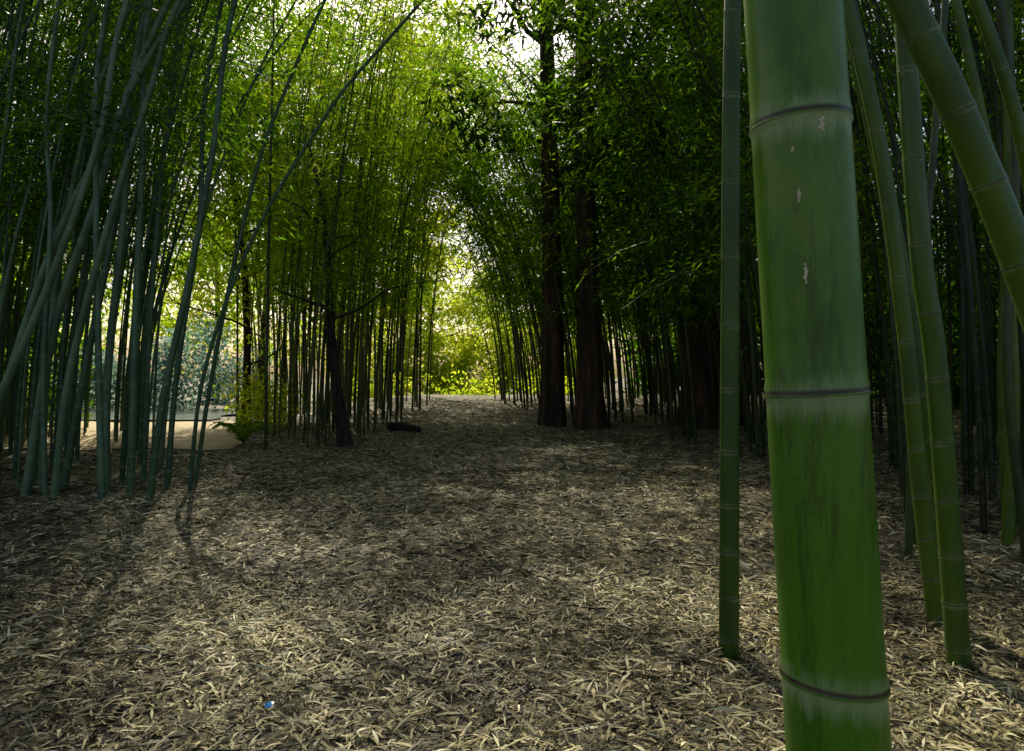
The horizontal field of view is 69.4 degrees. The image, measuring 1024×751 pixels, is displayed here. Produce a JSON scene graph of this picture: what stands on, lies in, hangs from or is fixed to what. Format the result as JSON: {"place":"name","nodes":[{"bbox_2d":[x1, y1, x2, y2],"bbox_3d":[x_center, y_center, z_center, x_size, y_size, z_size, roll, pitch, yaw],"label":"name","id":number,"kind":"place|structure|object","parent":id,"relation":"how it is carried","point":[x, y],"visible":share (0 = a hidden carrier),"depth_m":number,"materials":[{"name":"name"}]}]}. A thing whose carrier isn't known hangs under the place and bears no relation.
{"place":"outdoors","nodes":[
{"label":"outdoors","id":0,"kind":"place"},
{"bbox_2d":[3,420,242,449],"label":"sandy path","id":1,"kind":"structure","parent":0,"point":[219,438],"depth_m":16.35,"materials":[{"name":"beige sand"}]},
{"bbox_2d":[48,409,252,419],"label":"pond water","id":2,"kind":"structure","parent":0,"point":[185,414],"depth_m":26.08,"materials":[{"name":"grey liquid"}]},
{"bbox_2d":[0,378,1023,750],"bbox_3d":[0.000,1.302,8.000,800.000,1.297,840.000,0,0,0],"label":"ground","id":3,"kind":"structure","parent":0,"point":[512,458],"depth_m":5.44,"materials":[{"name":"brown plant"}]},
{"bbox_2d":[40,0,61,495],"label":"bamboo stalk","id":4,"kind":"object","parent":3,"relation":"on","point":[43,438],"visible":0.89,"depth_m":8.46,"materials":[{"name":"green plant"}]},
{"bbox_2d":[0,273,107,431],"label":"undergrowth","id":5,"kind":"object","parent":3,"relation":"on","point":[58,340],"visible":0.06,"depth_m":18.42,"materials":[{"name":"green plant"}]},
{"bbox_2d":[0,187,117,393],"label":"background tree","id":6,"kind":"object","parent":3,"relation":"on","point":[53,357],"visible":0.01,"depth_m":28.67,"materials":[{"name":"green plant"}]},
{"bbox_2d":[0,0,130,403],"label":"bamboo stalk","id":7,"kind":"object","parent":3,"relation":"on","point":[37,311],"visible":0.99,"depth_m":8.17,"materials":[{"name":"green plant"}]},
{"bbox_2d":[37,0,134,487],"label":"bamboo stalk","id":8,"kind":"object","parent":3,"relation":"on","point":[57,280],"visible":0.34,"depth_m":9.18,"materials":[{"name":"green plant"}]},
{"bbox_2d":[1,175,176,381],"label":"background tree","id":9,"kind":"object","parent":3,"relation":"on","point":[106,327],"depth_m":46.21,"materials":[{"name":"green plant"}]},
{"bbox_2d":[0,0,190,415],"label":"bamboo stalk","id":10,"kind":"object","parent":3,"relation":"on","point":[57,236],"visible":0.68,"depth_m":8.56,"materials":[{"name":"green plant"}]},
{"bbox_2d":[20,0,171,497],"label":"bamboo stalk","id":11,"kind":"object","parent":3,"relation":"on","point":[34,441],"visible":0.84,"depth_m":8.54,"materials":[{"name":"green plant"}]},
{"bbox_2d":[92,0,109,499],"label":"bamboo stalk","id":12,"kind":"object","parent":3,"relation":"on","point":[99,378],"visible":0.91,"depth_m":8.34,"materials":[{"name":"green plant"}]},
{"bbox_2d":[60,0,144,490],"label":"bamboo stalk","id":13,"kind":"object","parent":3,"relation":"on","point":[71,443],"visible":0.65,"depth_m":8.92,"materials":[{"name":"green plant"}]},
{"bbox_2d":[50,0,182,499],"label":"bamboo stalk","id":14,"kind":"object","parent":3,"relation":"on","point":[65,398],"visible":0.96,"depth_m":8.25,"materials":[{"name":"green plant"}]},
{"bbox_2d":[103,0,147,492],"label":"bamboo stalk","id":15,"kind":"object","parent":3,"relation":"on","point":[109,348],"visible":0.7,"depth_m":8.74,"materials":[{"name":"green plant"}]},
{"bbox_2d":[126,0,153,495],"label":"bamboo stalk","id":16,"kind":"object","parent":3,"relation":"on","point":[131,443],"visible":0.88,"depth_m":8.64,"materials":[{"name":"green plant"}]},
{"bbox_2d":[26,312,278,408],"bbox_3d":[-21.065,-0.699,30.221,23.884,4.783,4.211,0,0,0],"label":"hedge","id":17,"kind":"object","parent":3,"relation":"on","point":[200,357],"visible":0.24,"depth_m":29.88,"materials":[{"name":"green plant"}]},
{"bbox_2d":[146,0,237,499],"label":"bamboo stalk","id":18,"kind":"object","parent":3,"relation":"on","point":[153,469],"visible":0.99,"depth_m":8.35,"materials":[{"name":"green plant"}]},
{"bbox_2d":[164,0,223,488],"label":"bamboo stalk","id":19,"kind":"object","parent":3,"relation":"on","point":[169,455],"visible":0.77,"depth_m":9.04,"materials":[{"name":"green plant"}]},
{"bbox_2d":[105,196,317,400],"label":"background tree","id":20,"kind":"object","parent":3,"relation":"on","point":[166,324],"visible":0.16,"depth_m":48.20,"materials":[{"name":"green plant"}]},
{"bbox_2d":[208,419,278,443],"bbox_3d":[-5.492,1.147,15.033,1.398,0.471,1.326,0,0,0],"label":"fern","id":21,"kind":"object","parent":3,"relation":"on","point":[240,433],"visible":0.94,"depth_m":14.91,"materials":[{"name":"green plant"}]},
{"bbox_2d":[101,61,395,424],"bbox_3d":[-7.348,-3.624,21.052,7.998,10.174,7.171,0,0,-45],"label":"broadleaf tree","id":22,"kind":"object","parent":3,"relation":"on","point":[247,343],"visible":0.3,"depth_m":19.98,"materials":[{"name":"green plant"}]},
{"bbox_2d":[168,0,343,424],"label":"bamboo grove","id":23,"kind":"object","parent":3,"relation":"on","point":[237,298],"visible":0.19,"depth_m":22.36,"materials":[{"name":"green plant"}]},
{"bbox_2d":[193,0,326,484],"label":"bamboo stalk","id":24,"kind":"object","parent":3,"relation":"on","point":[212,373],"visible":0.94,"depth_m":9.27,"materials":[{"name":"green plant"}]},
{"bbox_2d":[211,359,311,432],"bbox_3d":[-6.620,0.534,19.178,2.594,1.902,3.555,0,0,0],"label":"lime shrub","id":25,"kind":"object","parent":3,"relation":"on","point":[258,392],"visible":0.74,"depth_m":19.30,"materials":[{"name":"green plant"}]},
{"bbox_2d":[265,702,273,707],"bbox_3d":[-1.002,1.355,3.050,0.036,0.020,0.029,0,0,12],"label":"plastic scrap","id":26,"kind":"object","parent":3,"relation":"on","point":[269,704],"visible":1,"depth_m":3.04,"materials":[{"name":"blue plastic"}]},
{"bbox_2d":[0,0,554,491],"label":"bamboo grove","id":27,"kind":"object","parent":3,"relation":"on","point":[180,78],"visible":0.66,"depth_m":10.37,"materials":[{"name":"green plant"}]},
{"bbox_2d":[147,0,430,416],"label":"broadleaf tree","id":28,"kind":"object","parent":3,"relation":"on","point":[263,315],"visible":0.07,"depth_m":23.73,"materials":[{"name":"green plant"}]},
{"bbox_2d":[187,0,423,491],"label":"bamboo stalk","id":29,"kind":"object","parent":3,"relation":"on","point":[270,204],"visible":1,"depth_m":8.77,"materials":[{"name":"green plant"}]},
{"bbox_2d":[224,224,447,374],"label":"background tree","id":30,"kind":"object","parent":3,"relation":"on","point":[322,334],"visible":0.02,"depth_m":53.36,"materials":[{"name":"green plant"}]},
{"bbox_2d":[219,0,498,450],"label":"bamboo grove","id":31,"kind":"object","parent":3,"relation":"on","point":[374,138],"visible":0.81,"depth_m":17.76,"materials":[{"name":"green plant"}]},
{"bbox_2d":[213,137,504,446],"bbox_3d":[-3.102,-1.778,15.106,5.929,6.570,4.531,0,0,0],"label":"broadleaf tree","id":32,"kind":"object","parent":3,"relation":"on","point":[343,436],"visible":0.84,"depth_m":14.63,"materials":[{"name":"green plant"}]},
{"bbox_2d":[387,422,421,431],"bbox_3d":[-2.646,1.276,18.208,0.931,0.256,0.252,0,0,18],"label":"fallen log","id":33,"kind":"object","parent":3,"relation":"on","point":[398,426],"visible":0.95,"depth_m":18.15,"materials":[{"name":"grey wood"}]},
{"bbox_2d":[309,0,538,395],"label":"broadleaf tree","id":34,"kind":"object","parent":3,"relation":"on","point":[472,46],"visible":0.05,"depth_m":37.60,"materials":[{"name":"green plant"}]},
{"bbox_2d":[372,202,502,376],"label":"background tree","id":35,"kind":"object","parent":3,"relation":"on","point":[458,311],"visible":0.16,"depth_m":56.42,"materials":[{"name":"green plant"}]},
{"bbox_2d":[352,364,573,401],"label":"background shrubs","id":36,"kind":"object","parent":3,"relation":"on","point":[475,380],"visible":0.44,"depth_m":37.90,"materials":[{"name":"green plant"}]},
{"bbox_2d":[324,297,609,400],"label":"background shrubs","id":37,"kind":"object","parent":3,"relation":"on","point":[461,360],"visible":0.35,"depth_m":51.01,"materials":[{"name":"green plant"}]},
{"bbox_2d":[419,213,576,389],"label":"background tree","id":38,"kind":"object","parent":3,"relation":"on","point":[452,290],"visible":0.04,"depth_m":63.36,"materials":[{"name":"green plant"}]},
{"bbox_2d":[0,438,1019,750],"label":"fallen twigs","id":39,"kind":"object","parent":3,"relation":"on","point":[370,606],"visible":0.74,"depth_m":3.95,"materials":[{"name":"brown wood"}]},
{"bbox_2d":[486,181,635,388],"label":"background tree","id":40,"kind":"object","parent":3,"relation":"on","point":[576,324],"depth_m":59.81,"materials":[{"name":"green plant"}]},
{"bbox_2d":[420,0,708,426],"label":"redwood tree","id":41,"kind":"object","parent":3,"relation":"on","point":[552,407],"visible":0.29,"depth_m":19.78,"materials":[{"name":"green plant"}]},
{"bbox_2d":[415,0,718,429],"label":"redwood tree","id":42,"kind":"object","parent":3,"relation":"on","point":[590,411],"visible":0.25,"depth_m":18.95,"materials":[{"name":"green plant"}]},
{"bbox_2d":[570,56,699,361],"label":"background tree","id":43,"kind":"object","parent":3,"relation":"on","point":[634,267],"visible":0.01,"depth_m":43.78,"materials":[{"name":"green plant"}]},
{"bbox_2d":[354,0,1023,475],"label":"bamboo grove","id":44,"kind":"object","parent":3,"relation":"on","point":[646,268],"visible":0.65,"depth_m":16.38,"materials":[{"name":"green plant"}]},
{"bbox_2d":[615,270,762,394],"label":"undergrowth","id":45,"kind":"object","parent":3,"relation":"on","point":[638,363],"visible":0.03,"depth_m":35.22,"materials":[{"name":"green plant"}]},
{"bbox_2d":[554,0,901,429],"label":"redwood tree","id":46,"kind":"object","parent":3,"relation":"on","point":[700,363],"visible":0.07,"depth_m":18.98,"materials":[{"name":"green plant"}]},
{"bbox_2d":[718,0,741,659],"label":"bamboo stalk","id":47,"kind":"object","parent":3,"relation":"on","point":[729,594],"visible":0.98,"depth_m":3.66,"materials":[{"name":"green plant"}]},
{"bbox_2d":[743,0,891,750],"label":"giant bamboo stalk","id":48,"kind":"object","parent":3,"relation":"on","point":[836,690],"visible":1,"depth_m":0.94,"materials":[{"name":"green plant"}]},
{"bbox_2d":[645,0,1023,433],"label":"bamboo grove","id":49,"kind":"object","parent":3,"relation":"on","point":[955,325],"visible":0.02,"depth_m":16.57,"materials":[{"name":"green plant"}]},
{"bbox_2d":[847,51,873,170],"bbox_3d":[2.765,-2.582,6.080,1.764,8.044,0.128,0,0,-3],"label":"bamboo stalk","id":50,"kind":"object","parent":3,"relation":"on","point":[862,115],"visible":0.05,"depth_m":6.11,"materials":[{"name":"green plant"}]},
{"bbox_2d":[846,36,917,547],"bbox_3d":[2.740,-3.091,5.948,1.129,9.022,0.140,0,0,7],"label":"bamboo stalk","id":51,"kind":"object","parent":3,"relation":"on","point":[870,148],"visible":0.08,"depth_m":5.91,"materials":[{"name":"green plant"}]},
{"bbox_2d":[844,0,942,625],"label":"bamboo stalk","id":52,"kind":"object","parent":3,"relation":"on","point":[923,512],"visible":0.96,"depth_m":4.07,"materials":[{"name":"green plant"}]},
{"bbox_2d":[854,0,938,558],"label":"bamboo stalk","id":53,"kind":"object","parent":3,"relation":"on","point":[920,359],"visible":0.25,"depth_m":4.97,"materials":[{"name":"green plant"}]},
{"bbox_2d":[904,0,948,559],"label":"bamboo stalk","id":54,"kind":"object","parent":3,"relation":"on","point":[909,529],"visible":0.36,"depth_m":5.58,"materials":[{"name":"green plant"}]},
{"bbox_2d":[894,22,972,670],"bbox_3d":[1.695,-3.079,3.524,1.026,9.048,0.127,0,0,-4],"label":"bamboo stalk","id":55,"kind":"object","parent":3,"relation":"on","point":[956,628],"visible":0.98,"depth_m":3.51,"materials":[{"name":"green plant"}]},
{"bbox_2d":[847,0,1023,534],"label":"bamboo grove","id":56,"kind":"object","parent":3,"relation":"on","point":[982,369],"visible":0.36,"depth_m":8.05,"materials":[{"name":"green plant"}]},
{"bbox_2d":[864,228,1023,412],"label":"undergrowth","id":57,"kind":"object","parent":3,"relation":"on","point":[956,388],"visible":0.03,"depth_m":23.19,"materials":[{"name":"green plant"}]},
{"bbox_2d":[884,0,1023,331],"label":"bamboo stalk","id":58,"kind":"object","parent":3,"relation":"on","point":[960,117],"visible":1,"depth_m":2.56,"materials":[{"name":"green plant"}]},
{"bbox_2d":[893,5,1023,314],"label":"background tree","id":59,"kind":"object","parent":3,"relation":"on","point":[948,139],"depth_m":34.10,"materials":[{"name":"green plant"}]},
{"bbox_2d":[951,0,1020,547],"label":"bamboo stalk","id":60,"kind":"object","parent":3,"relation":"on","point":[1008,525],"visible":0.55,"depth_m":5.88,"materials":[{"name":"green plant"}]},
{"bbox_2d":[969,0,1023,193],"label":"bamboo stalk","id":61,"kind":"object","parent":3,"relation":"on","point":[998,59],"visible":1,"depth_m":3.97,"materials":[{"name":"green plant"}]},
{"bbox_2d":[997,0,1015,536],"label":"bamboo stalk","id":62,"kind":"object","parent":3,"relation":"on","point":[1002,436],"visible":0.33,"depth_m":6.38,"materials":[{"name":"green plant"}]},
{"bbox_2d":[995,0,1023,563],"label":"bamboo stalk","id":63,"kind":"object","parent":3,"relation":"on","point":[1010,414],"visible":0.73,"depth_m":5.27,"materials":[{"name":"green plant"}]},
{"bbox_2d":[1,0,1023,378],"label":"sky","id":64,"kind":"structure","parent":0,"point":[515,43],"materials":[{"name":"white"}]}
]}

